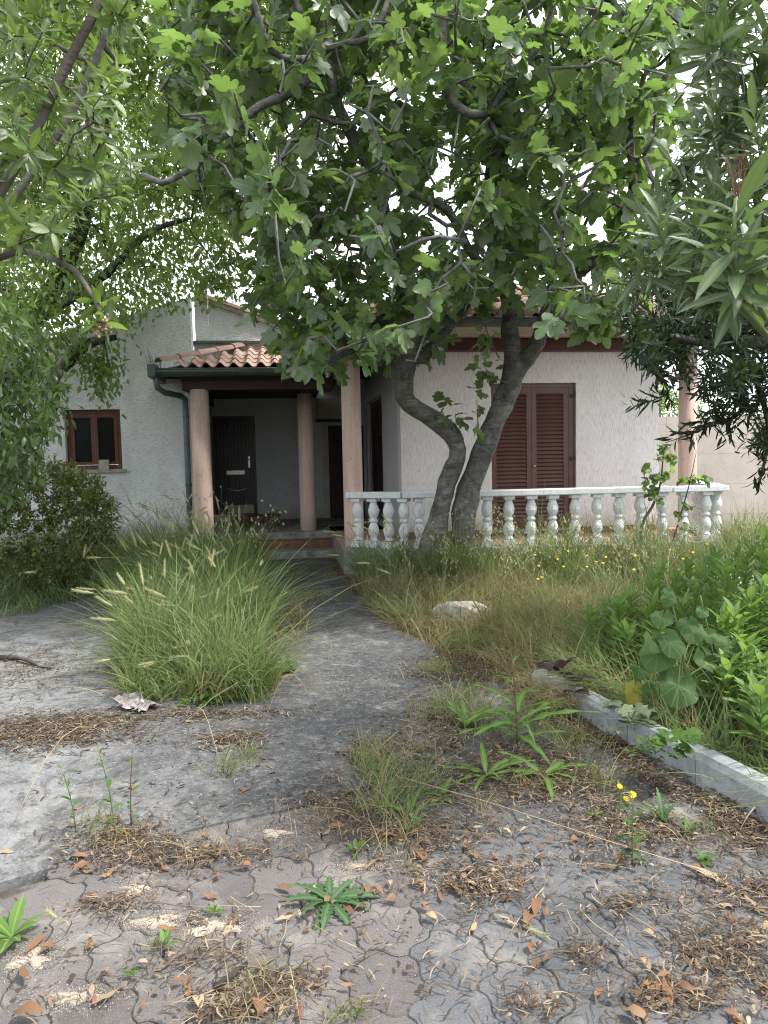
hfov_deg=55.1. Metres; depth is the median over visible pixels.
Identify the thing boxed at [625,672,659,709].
yellowing weed
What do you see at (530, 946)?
dead leaf
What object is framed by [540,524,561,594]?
wild oat
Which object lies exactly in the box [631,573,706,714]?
mallow
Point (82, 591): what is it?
foxtail grass
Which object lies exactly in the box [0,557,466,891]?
concrete drive
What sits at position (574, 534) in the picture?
wild oat
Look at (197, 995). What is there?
twig
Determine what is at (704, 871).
straw stalk
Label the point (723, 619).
lance leaved weed
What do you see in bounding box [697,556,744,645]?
lance leaved weed
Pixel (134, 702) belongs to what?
plastic scrap
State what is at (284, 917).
dead leaf
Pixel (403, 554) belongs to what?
wild oat
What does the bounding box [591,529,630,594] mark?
wild oat
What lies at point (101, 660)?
foxtail grass
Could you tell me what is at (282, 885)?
dead leaf
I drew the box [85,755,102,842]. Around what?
wild oat
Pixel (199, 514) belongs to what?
foxtail grass
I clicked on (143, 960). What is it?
dead leaf
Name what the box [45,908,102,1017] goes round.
hare tail grass
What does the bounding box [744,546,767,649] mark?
lance leaved weed
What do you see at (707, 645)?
lance leaved weed
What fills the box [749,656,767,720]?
lance leaved weed
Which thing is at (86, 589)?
foxtail grass
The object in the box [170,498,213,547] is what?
wild oat
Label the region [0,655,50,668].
stick
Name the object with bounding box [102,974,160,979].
twig
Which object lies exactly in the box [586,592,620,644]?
lance leaved weed
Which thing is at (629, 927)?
twig
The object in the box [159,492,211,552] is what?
wild oat
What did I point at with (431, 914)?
dead leaf
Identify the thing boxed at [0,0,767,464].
sky
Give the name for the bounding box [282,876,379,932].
dandelion
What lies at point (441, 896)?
dead leaf
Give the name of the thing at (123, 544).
foxtail grass
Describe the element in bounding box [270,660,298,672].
creeping weed
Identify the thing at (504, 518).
wild oat
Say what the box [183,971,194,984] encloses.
dead leaf
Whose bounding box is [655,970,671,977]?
dead leaf
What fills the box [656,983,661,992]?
dead leaf
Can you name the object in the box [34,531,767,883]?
ground
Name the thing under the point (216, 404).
bungalow
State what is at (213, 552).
foxtail grass
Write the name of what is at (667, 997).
dead leaf
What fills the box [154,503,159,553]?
foxtail grass
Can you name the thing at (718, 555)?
lance leaved weed
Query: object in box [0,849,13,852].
dead leaf
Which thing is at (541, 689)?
dry grass
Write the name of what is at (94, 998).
dead leaf
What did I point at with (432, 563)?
grass
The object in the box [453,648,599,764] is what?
prickly weed
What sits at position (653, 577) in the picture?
lance leaved weed
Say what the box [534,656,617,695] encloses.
purple plant
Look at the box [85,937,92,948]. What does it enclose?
dead leaf
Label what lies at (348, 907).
dead leaf
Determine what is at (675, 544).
wild oat
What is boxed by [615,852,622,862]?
dead leaf
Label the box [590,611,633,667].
lance leaved weed
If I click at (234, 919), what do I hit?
dead leaf
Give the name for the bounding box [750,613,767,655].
lance leaved weed
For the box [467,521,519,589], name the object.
wild oat
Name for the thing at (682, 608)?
lance leaved weed
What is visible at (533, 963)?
dead leaf
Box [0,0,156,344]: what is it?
pittosporum tree
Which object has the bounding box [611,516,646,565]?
wild oat
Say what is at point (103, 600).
foxtail grass
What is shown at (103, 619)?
foxtail grass
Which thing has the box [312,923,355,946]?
twig
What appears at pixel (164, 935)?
seedling
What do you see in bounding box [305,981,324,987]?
dead leaf
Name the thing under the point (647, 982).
dead leaf
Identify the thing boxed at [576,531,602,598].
wild oat
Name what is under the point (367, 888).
dead leaf
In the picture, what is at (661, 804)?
broadleaf weed
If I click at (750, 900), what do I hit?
dead leaf
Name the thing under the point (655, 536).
wild oat
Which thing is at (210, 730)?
dry stem
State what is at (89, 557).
foxtail grass
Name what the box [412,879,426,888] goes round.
dead leaf
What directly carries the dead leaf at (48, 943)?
on the paving
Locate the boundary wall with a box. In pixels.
[659,414,767,530]
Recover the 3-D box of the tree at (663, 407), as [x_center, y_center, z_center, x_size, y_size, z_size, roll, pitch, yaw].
[8.778,-2.336,23.889,3.116,4.061,3.184,2,5,35]
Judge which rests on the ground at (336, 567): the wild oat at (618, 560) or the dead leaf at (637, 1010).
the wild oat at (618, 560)
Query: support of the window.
in the bungalow
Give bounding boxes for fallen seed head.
[521,925,553,941]
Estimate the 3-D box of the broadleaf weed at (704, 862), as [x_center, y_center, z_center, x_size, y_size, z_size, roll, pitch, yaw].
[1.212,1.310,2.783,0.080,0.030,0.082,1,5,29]
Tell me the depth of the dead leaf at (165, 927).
2.44 m
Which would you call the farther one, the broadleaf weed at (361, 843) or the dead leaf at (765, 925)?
the broadleaf weed at (361, 843)
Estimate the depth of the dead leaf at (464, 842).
2.94 m
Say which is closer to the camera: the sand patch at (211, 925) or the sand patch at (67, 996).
the sand patch at (67, 996)
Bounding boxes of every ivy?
[586,700,667,733]
[649,727,703,759]
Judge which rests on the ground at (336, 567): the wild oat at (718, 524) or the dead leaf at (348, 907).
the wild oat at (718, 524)
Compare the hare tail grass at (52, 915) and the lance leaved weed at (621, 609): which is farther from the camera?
the lance leaved weed at (621, 609)
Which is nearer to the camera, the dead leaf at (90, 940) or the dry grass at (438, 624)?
the dead leaf at (90, 940)
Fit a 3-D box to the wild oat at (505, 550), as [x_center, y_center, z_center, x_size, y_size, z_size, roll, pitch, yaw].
[1.103,0.548,6.450,0.552,0.963,0.197,-2,4,-12]
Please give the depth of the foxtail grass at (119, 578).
5.33 m
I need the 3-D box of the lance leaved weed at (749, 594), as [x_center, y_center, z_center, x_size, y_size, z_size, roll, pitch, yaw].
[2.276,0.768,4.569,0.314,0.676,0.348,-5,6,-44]
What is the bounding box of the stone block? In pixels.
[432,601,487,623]
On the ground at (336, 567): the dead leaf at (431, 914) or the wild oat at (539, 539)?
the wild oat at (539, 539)
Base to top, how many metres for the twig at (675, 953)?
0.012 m
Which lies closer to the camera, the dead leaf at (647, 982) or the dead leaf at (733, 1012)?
the dead leaf at (733, 1012)
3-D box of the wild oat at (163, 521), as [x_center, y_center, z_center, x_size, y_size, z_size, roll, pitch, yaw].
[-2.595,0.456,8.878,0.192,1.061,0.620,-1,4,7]
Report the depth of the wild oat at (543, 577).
6.65 m
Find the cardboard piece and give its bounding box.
[99,460,108,469]
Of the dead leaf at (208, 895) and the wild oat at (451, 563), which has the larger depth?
the wild oat at (451, 563)
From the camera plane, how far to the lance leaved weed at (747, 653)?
4.03 m
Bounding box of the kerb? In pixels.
[532,669,767,822]
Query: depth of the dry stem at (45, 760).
3.37 m
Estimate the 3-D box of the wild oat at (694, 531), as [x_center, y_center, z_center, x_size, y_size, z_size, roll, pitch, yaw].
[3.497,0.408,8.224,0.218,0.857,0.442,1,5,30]
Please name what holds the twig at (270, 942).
on the paving
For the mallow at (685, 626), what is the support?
on the ground at (336, 567)
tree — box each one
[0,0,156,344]
[0,0,423,456]
[0,0,470,308]
[141,0,730,568]
[604,202,767,494]
[659,383,703,416]
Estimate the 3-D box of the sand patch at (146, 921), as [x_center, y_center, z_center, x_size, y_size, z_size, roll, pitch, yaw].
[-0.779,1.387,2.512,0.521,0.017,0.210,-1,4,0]
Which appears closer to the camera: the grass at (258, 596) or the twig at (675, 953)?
the twig at (675, 953)
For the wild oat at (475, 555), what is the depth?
7.69 m
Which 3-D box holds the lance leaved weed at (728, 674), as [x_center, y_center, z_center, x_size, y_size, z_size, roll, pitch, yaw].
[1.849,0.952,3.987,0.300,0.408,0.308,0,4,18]
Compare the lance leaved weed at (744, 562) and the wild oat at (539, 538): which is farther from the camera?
the wild oat at (539, 538)
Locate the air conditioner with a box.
[315,398,341,421]
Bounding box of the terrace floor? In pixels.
[329,525,696,549]
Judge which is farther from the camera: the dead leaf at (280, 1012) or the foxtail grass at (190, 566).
the foxtail grass at (190, 566)
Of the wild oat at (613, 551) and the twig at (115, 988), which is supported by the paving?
the twig at (115, 988)
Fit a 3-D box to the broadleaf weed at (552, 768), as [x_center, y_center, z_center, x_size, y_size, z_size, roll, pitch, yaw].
[0.794,1.250,3.594,0.520,0.120,0.475,-4,5,-38]
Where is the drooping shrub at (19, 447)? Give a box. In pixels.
[0,289,82,523]
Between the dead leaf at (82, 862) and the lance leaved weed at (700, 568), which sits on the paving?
the dead leaf at (82, 862)
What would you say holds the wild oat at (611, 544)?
on the ground at (336, 567)
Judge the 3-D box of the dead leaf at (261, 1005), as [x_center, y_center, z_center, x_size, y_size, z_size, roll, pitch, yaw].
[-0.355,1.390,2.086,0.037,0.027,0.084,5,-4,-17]
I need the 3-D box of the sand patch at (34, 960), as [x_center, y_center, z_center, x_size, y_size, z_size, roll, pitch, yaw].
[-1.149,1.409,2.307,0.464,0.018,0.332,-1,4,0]
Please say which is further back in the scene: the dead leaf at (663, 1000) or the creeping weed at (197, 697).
the creeping weed at (197, 697)
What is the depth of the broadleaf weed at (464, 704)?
4.28 m
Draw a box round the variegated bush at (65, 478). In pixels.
[0,453,122,594]
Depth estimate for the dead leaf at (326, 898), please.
2.57 m
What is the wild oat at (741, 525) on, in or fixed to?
on the ground at (336, 567)
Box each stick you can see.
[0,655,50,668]
[212,961,247,990]
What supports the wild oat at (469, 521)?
on the ground at (336, 567)
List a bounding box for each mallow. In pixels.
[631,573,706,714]
[676,595,747,720]
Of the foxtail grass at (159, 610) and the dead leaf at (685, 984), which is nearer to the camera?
the dead leaf at (685, 984)
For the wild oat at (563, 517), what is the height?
0.900 m
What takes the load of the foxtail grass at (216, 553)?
on the concrete drive
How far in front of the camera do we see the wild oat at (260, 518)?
9.25 m
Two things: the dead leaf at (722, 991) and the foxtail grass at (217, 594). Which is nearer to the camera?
the dead leaf at (722, 991)
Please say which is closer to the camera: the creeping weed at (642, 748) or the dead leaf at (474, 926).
the dead leaf at (474, 926)
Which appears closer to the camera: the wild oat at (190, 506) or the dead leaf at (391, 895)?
the dead leaf at (391, 895)
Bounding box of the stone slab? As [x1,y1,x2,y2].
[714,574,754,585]
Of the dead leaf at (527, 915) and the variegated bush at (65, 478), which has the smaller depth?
the dead leaf at (527, 915)
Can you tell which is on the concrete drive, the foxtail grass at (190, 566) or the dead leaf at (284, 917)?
the foxtail grass at (190, 566)
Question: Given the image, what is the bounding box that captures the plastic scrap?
[109,691,162,711]
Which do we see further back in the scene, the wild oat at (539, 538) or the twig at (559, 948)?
the wild oat at (539, 538)
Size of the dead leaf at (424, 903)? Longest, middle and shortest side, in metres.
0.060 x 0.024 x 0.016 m
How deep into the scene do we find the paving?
2.48 m
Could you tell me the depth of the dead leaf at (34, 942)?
2.38 m
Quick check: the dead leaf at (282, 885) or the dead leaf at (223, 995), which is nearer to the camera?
the dead leaf at (223, 995)
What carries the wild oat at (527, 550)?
on the ground at (336, 567)
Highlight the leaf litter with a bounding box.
[0,558,767,1023]
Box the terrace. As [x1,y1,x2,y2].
[332,533,346,573]
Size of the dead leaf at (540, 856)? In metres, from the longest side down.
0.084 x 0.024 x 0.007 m
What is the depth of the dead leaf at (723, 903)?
2.52 m
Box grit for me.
[28,721,764,1023]
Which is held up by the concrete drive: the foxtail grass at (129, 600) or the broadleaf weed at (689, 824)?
the foxtail grass at (129, 600)
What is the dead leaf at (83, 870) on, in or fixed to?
on the paving
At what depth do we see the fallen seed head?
2.39 m
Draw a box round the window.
[65,410,126,472]
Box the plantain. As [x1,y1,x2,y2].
[0,895,45,953]
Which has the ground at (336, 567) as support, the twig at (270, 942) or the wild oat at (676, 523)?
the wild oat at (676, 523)
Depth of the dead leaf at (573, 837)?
2.95 m
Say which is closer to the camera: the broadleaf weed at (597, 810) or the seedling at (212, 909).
the seedling at (212, 909)
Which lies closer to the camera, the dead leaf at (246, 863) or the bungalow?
the dead leaf at (246, 863)
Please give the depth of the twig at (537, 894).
2.51 m
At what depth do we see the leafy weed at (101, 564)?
8.47 m
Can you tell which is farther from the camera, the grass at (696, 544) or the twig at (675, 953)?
the grass at (696, 544)
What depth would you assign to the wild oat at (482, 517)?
8.78 m
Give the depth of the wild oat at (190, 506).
9.80 m
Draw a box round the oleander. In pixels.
[612,0,767,348]
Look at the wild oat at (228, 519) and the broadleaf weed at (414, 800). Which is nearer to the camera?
the broadleaf weed at (414, 800)
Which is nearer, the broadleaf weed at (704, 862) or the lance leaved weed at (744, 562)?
the broadleaf weed at (704, 862)
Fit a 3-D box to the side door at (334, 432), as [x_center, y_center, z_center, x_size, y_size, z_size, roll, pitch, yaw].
[-0.787,-0.853,15.512,0.730,1.930,0.032,-2,4,-7]
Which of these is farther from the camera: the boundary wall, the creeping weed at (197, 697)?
the boundary wall
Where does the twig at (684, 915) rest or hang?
on the paving
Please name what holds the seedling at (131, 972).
on the paving
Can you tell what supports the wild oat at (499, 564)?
on the ground at (336, 567)
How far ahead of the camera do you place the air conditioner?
15.02 m
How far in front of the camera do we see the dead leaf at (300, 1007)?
2.07 m
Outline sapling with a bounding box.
[639,443,712,543]
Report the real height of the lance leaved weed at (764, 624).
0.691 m
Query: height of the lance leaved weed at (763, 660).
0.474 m
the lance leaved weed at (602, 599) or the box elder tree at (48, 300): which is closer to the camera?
the lance leaved weed at (602, 599)
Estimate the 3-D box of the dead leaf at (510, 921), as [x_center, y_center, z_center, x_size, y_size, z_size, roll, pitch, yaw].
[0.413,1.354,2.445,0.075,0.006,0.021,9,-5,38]
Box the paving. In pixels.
[0,681,767,1023]
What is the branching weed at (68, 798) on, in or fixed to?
on the concrete drive
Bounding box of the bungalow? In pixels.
[0,285,742,559]
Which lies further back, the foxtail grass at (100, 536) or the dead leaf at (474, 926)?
the foxtail grass at (100, 536)
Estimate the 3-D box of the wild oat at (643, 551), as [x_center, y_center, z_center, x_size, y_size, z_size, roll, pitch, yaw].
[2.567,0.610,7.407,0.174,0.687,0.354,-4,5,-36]
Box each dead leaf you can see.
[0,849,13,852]
[11,1000,43,1017]
[19,968,28,976]
[25,932,45,951]
[40,940,53,951]
[70,852,87,857]
[72,859,91,871]
[80,891,94,897]
[81,868,94,873]
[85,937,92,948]
[88,984,94,993]
[90,988,118,1004]
[92,994,96,1005]
[101,867,114,876]
[138,958,147,961]
[158,924,176,930]
[171,976,183,985]
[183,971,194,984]
[185,985,192,996]
[192,993,203,1008]
[204,892,218,898]
[219,988,227,1006]
[221,930,233,938]
[225,914,237,923]
[237,860,252,866]
[252,996,265,1014]
[275,914,293,919]
[276,883,293,887]
[278,1003,286,1017]
[294,1001,302,1016]
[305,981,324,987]
[324,895,329,902]
[340,982,353,985]
[343,903,352,912]
[364,884,369,891]
[386,892,397,900]
[410,844,416,854]
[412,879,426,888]
[416,850,426,858]
[417,901,429,911]
[425,911,436,918]
[438,892,443,900]
[463,838,468,846]
[471,922,476,929]
[498,896,514,900]
[498,914,517,924]
[523,910,533,926]
[527,942,534,951]
[530,961,541,968]
[531,897,541,914]
[537,851,544,860]
[543,906,548,914]
[543,952,552,960]
[570,835,578,840]
[594,988,603,994]
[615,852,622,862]
[621,1004,648,1022]
[623,842,643,850]
[640,957,650,969]
[640,979,656,986]
[643,980,661,988]
[644,928,655,936]
[644,1002,661,1009]
[650,983,662,998]
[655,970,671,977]
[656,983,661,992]
[661,997,668,1004]
[662,981,672,1005]
[677,980,696,993]
[695,958,705,970]
[717,989,729,994]
[718,902,735,905]
[723,1009,742,1019]
[725,912,743,921]
[731,1004,744,1023]
[744,895,765,910]
[746,1016,750,1023]
[763,920,767,927]
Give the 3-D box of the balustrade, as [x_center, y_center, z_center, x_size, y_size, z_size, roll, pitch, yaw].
[2.474,0.231,10.023,5.809,1.137,1.824,-2,4,-17]
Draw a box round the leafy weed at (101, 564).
[92,559,112,595]
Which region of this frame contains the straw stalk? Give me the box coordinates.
[397,776,733,888]
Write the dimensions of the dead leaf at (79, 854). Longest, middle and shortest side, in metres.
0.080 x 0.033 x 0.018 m
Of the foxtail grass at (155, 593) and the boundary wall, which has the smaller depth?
the foxtail grass at (155, 593)
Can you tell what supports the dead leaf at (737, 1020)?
on the paving
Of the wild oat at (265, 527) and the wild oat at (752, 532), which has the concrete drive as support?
the wild oat at (265, 527)
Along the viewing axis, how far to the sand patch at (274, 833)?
3.08 m
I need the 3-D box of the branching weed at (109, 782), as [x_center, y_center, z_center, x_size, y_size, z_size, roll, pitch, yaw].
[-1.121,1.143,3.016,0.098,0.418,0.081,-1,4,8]
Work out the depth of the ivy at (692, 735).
3.37 m
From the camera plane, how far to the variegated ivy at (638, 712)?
3.86 m
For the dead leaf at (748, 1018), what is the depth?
1.99 m
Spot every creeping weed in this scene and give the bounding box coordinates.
[174,688,225,706]
[201,688,240,702]
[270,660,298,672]
[624,731,673,760]
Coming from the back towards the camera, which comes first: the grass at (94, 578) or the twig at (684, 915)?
the grass at (94, 578)
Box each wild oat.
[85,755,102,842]
[151,509,171,549]
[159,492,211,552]
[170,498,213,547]
[171,494,212,529]
[198,486,240,519]
[215,506,240,544]
[243,499,286,556]
[251,511,276,547]
[316,668,354,728]
[364,509,405,567]
[383,538,417,587]
[432,521,466,585]
[440,547,469,590]
[447,501,491,559]
[456,538,494,600]
[461,504,499,550]
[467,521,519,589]
[475,512,508,548]
[481,546,512,602]
[483,520,540,611]
[487,508,522,541]
[511,531,548,599]
[517,531,534,585]
[524,523,546,571]
[524,530,553,561]
[532,511,577,579]
[536,561,552,602]
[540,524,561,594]
[566,507,601,539]
[570,522,581,553]
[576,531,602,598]
[579,501,612,565]
[584,503,635,575]
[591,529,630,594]
[592,524,629,582]
[594,533,634,586]
[598,542,644,602]
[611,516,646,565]
[629,540,656,585]
[633,507,666,576]
[636,515,675,567]
[656,506,692,555]
[660,527,697,584]
[671,516,700,554]
[686,511,708,554]
[708,510,727,541]
[733,516,747,549]
[746,514,760,568]
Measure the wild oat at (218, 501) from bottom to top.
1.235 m
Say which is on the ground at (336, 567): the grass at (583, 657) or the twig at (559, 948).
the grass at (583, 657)
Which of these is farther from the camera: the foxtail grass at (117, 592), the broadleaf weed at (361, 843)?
the foxtail grass at (117, 592)
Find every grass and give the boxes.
[0,497,413,743]
[0,500,282,594]
[0,532,143,617]
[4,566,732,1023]
[30,587,340,710]
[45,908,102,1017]
[69,568,725,1023]
[70,588,172,644]
[76,587,140,603]
[87,556,138,563]
[91,616,180,647]
[93,495,118,596]
[94,596,152,655]
[94,657,137,663]
[104,589,222,653]
[116,573,152,677]
[118,538,139,575]
[123,595,162,673]
[135,531,166,586]
[138,660,185,668]
[139,564,147,626]
[143,586,212,636]
[152,599,163,652]
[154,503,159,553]
[157,559,165,646]
[161,549,225,610]
[165,539,182,599]
[185,585,193,642]
[186,543,243,598]
[188,560,207,623]
[191,520,211,583]
[196,508,211,566]
[202,550,215,612]
[211,589,219,650]
[238,507,241,563]
[316,482,767,660]
[332,534,401,587]
[333,559,649,673]
[357,562,417,591]
[382,515,413,594]
[398,521,494,583]
[435,579,767,868]
[461,568,767,877]
[598,497,767,583]
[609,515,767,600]
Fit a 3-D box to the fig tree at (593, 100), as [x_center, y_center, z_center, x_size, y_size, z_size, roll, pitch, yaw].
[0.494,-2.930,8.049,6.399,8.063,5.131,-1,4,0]
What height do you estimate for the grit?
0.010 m
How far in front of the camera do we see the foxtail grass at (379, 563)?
7.22 m
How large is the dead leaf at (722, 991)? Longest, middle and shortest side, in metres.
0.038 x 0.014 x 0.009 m
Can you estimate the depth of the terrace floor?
11.14 m
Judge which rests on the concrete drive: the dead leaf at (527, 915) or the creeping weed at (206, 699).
the creeping weed at (206, 699)
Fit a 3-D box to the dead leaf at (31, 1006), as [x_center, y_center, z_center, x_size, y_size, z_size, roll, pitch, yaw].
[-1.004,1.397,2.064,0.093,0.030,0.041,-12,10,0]
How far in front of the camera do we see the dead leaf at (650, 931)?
2.37 m
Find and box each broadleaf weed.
[343,839,367,858]
[371,789,445,833]
[419,777,457,805]
[439,740,534,792]
[446,699,493,726]
[497,751,599,802]
[587,808,605,816]
[635,787,684,821]
[677,819,699,835]
[694,847,715,866]
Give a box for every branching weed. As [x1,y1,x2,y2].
[57,764,82,831]
[94,745,124,839]
[123,746,139,824]
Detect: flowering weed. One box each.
[612,780,625,812]
[615,790,651,863]
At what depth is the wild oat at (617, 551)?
7.21 m
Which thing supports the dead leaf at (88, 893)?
on the paving
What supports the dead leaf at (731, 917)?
on the paving
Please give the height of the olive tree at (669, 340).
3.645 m
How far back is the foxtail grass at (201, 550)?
6.89 m
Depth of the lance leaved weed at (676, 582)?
5.33 m
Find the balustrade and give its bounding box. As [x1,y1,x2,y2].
[345,480,728,574]
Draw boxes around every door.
[212,420,254,514]
[328,425,364,517]
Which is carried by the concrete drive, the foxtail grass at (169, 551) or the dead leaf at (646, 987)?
the foxtail grass at (169, 551)
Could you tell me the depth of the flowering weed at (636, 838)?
2.79 m
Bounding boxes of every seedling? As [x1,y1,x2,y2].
[120,964,142,976]
[156,928,178,948]
[205,904,223,911]
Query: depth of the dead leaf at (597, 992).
2.11 m
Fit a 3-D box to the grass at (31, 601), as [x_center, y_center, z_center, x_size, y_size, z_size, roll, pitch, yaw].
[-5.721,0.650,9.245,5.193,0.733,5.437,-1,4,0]
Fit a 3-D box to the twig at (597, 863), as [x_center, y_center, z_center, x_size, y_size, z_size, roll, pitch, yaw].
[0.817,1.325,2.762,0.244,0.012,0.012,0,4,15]
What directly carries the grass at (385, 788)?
on the concrete drive
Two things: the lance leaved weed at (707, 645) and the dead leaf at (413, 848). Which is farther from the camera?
the lance leaved weed at (707, 645)
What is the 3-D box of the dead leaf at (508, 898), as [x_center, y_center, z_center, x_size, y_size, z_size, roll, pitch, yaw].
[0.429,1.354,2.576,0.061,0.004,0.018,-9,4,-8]
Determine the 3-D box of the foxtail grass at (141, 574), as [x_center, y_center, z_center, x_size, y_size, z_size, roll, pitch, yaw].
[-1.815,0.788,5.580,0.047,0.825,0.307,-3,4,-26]
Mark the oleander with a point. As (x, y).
(730, 282)
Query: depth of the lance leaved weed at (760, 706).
3.44 m
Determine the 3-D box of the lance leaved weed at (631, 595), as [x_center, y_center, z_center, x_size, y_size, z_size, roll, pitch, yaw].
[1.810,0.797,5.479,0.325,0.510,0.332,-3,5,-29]
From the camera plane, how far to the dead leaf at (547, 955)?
2.25 m
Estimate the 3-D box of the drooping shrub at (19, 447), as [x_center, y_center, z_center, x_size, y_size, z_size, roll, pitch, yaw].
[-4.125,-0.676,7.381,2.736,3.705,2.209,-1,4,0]
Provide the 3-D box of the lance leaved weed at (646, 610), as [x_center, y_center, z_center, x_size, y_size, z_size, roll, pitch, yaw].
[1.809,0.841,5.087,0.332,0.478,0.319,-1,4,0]
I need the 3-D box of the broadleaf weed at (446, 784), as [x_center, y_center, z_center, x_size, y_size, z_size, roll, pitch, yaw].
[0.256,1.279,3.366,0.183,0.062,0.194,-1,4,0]
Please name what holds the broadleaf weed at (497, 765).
on the paving
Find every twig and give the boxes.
[100,958,139,1007]
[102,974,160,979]
[127,901,191,906]
[169,985,227,1004]
[184,905,260,906]
[245,941,291,945]
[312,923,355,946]
[429,960,455,975]
[471,865,524,893]
[482,957,570,972]
[511,887,543,929]
[533,936,605,955]
[568,861,634,869]
[579,908,634,958]
[617,906,668,939]
[622,903,637,951]
[663,907,710,924]
[673,932,676,981]
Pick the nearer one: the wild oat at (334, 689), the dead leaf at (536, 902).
the dead leaf at (536, 902)
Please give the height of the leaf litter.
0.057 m
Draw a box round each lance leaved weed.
[568,602,612,654]
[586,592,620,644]
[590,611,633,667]
[599,593,640,656]
[603,618,647,677]
[607,584,645,627]
[627,599,659,649]
[633,586,673,642]
[633,619,676,678]
[634,565,669,630]
[642,555,672,609]
[659,564,692,633]
[664,553,699,618]
[664,590,695,663]
[673,554,720,662]
[679,625,730,674]
[681,578,722,652]
[688,544,722,628]
[696,549,738,632]
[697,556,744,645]
[697,601,746,663]
[698,648,753,722]
[709,558,756,632]
[711,632,766,711]
[714,596,762,691]
[718,536,766,626]
[721,542,754,604]
[723,669,767,745]
[725,670,767,767]
[728,569,767,652]
[728,581,767,660]
[731,630,764,688]
[734,642,767,700]
[737,525,767,606]
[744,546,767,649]
[746,583,767,654]
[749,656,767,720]
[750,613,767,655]
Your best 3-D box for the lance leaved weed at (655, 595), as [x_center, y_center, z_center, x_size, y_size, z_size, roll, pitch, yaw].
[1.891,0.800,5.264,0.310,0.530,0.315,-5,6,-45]
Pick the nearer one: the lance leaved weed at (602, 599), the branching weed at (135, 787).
the branching weed at (135, 787)
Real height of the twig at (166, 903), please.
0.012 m
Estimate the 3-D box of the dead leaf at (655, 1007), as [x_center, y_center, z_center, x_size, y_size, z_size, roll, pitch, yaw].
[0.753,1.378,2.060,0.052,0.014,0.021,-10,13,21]
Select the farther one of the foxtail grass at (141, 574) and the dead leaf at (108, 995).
the foxtail grass at (141, 574)
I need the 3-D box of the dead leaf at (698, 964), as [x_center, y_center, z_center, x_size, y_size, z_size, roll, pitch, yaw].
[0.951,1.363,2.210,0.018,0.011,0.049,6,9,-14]
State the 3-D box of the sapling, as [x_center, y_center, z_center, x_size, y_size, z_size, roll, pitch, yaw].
[3.626,-0.055,9.153,0.876,1.607,0.336,-1,4,0]
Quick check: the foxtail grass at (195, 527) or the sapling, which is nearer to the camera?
the foxtail grass at (195, 527)
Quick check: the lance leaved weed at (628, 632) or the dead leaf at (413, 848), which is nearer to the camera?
the dead leaf at (413, 848)
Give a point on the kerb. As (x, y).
(706, 765)
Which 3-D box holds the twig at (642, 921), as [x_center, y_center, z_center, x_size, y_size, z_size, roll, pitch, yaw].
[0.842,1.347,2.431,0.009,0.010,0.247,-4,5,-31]
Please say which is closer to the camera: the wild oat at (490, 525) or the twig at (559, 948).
the twig at (559, 948)
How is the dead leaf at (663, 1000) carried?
on the paving
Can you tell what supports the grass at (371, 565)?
on the ground at (336, 567)
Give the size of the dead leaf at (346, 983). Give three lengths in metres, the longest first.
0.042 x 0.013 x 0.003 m
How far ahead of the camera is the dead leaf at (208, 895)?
2.63 m
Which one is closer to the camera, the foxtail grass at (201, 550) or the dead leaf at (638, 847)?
the dead leaf at (638, 847)
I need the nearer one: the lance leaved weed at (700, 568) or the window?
the lance leaved weed at (700, 568)
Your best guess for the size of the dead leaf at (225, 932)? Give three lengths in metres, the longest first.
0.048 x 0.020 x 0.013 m
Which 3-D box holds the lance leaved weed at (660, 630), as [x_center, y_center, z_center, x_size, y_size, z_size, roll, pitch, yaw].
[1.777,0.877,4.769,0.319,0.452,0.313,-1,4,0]
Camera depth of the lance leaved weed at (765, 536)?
5.66 m
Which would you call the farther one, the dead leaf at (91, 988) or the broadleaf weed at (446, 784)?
the broadleaf weed at (446, 784)
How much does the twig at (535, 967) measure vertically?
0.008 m
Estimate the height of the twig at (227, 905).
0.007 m
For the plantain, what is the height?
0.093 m
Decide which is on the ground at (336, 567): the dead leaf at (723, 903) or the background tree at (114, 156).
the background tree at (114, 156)
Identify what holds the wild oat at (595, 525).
on the ground at (336, 567)
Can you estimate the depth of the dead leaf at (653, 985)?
2.12 m
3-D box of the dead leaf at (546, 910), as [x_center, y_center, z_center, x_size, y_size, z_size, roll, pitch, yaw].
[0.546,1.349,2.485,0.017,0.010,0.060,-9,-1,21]
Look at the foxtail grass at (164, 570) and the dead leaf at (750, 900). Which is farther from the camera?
the foxtail grass at (164, 570)
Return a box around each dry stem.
[12,727,121,825]
[185,707,220,767]
[262,674,319,729]
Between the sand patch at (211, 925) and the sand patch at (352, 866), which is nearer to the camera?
the sand patch at (211, 925)
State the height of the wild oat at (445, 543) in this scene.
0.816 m
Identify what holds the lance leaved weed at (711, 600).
on the ground at (336, 567)
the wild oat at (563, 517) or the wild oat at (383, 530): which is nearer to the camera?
the wild oat at (563, 517)
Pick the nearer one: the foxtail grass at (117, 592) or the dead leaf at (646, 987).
the dead leaf at (646, 987)

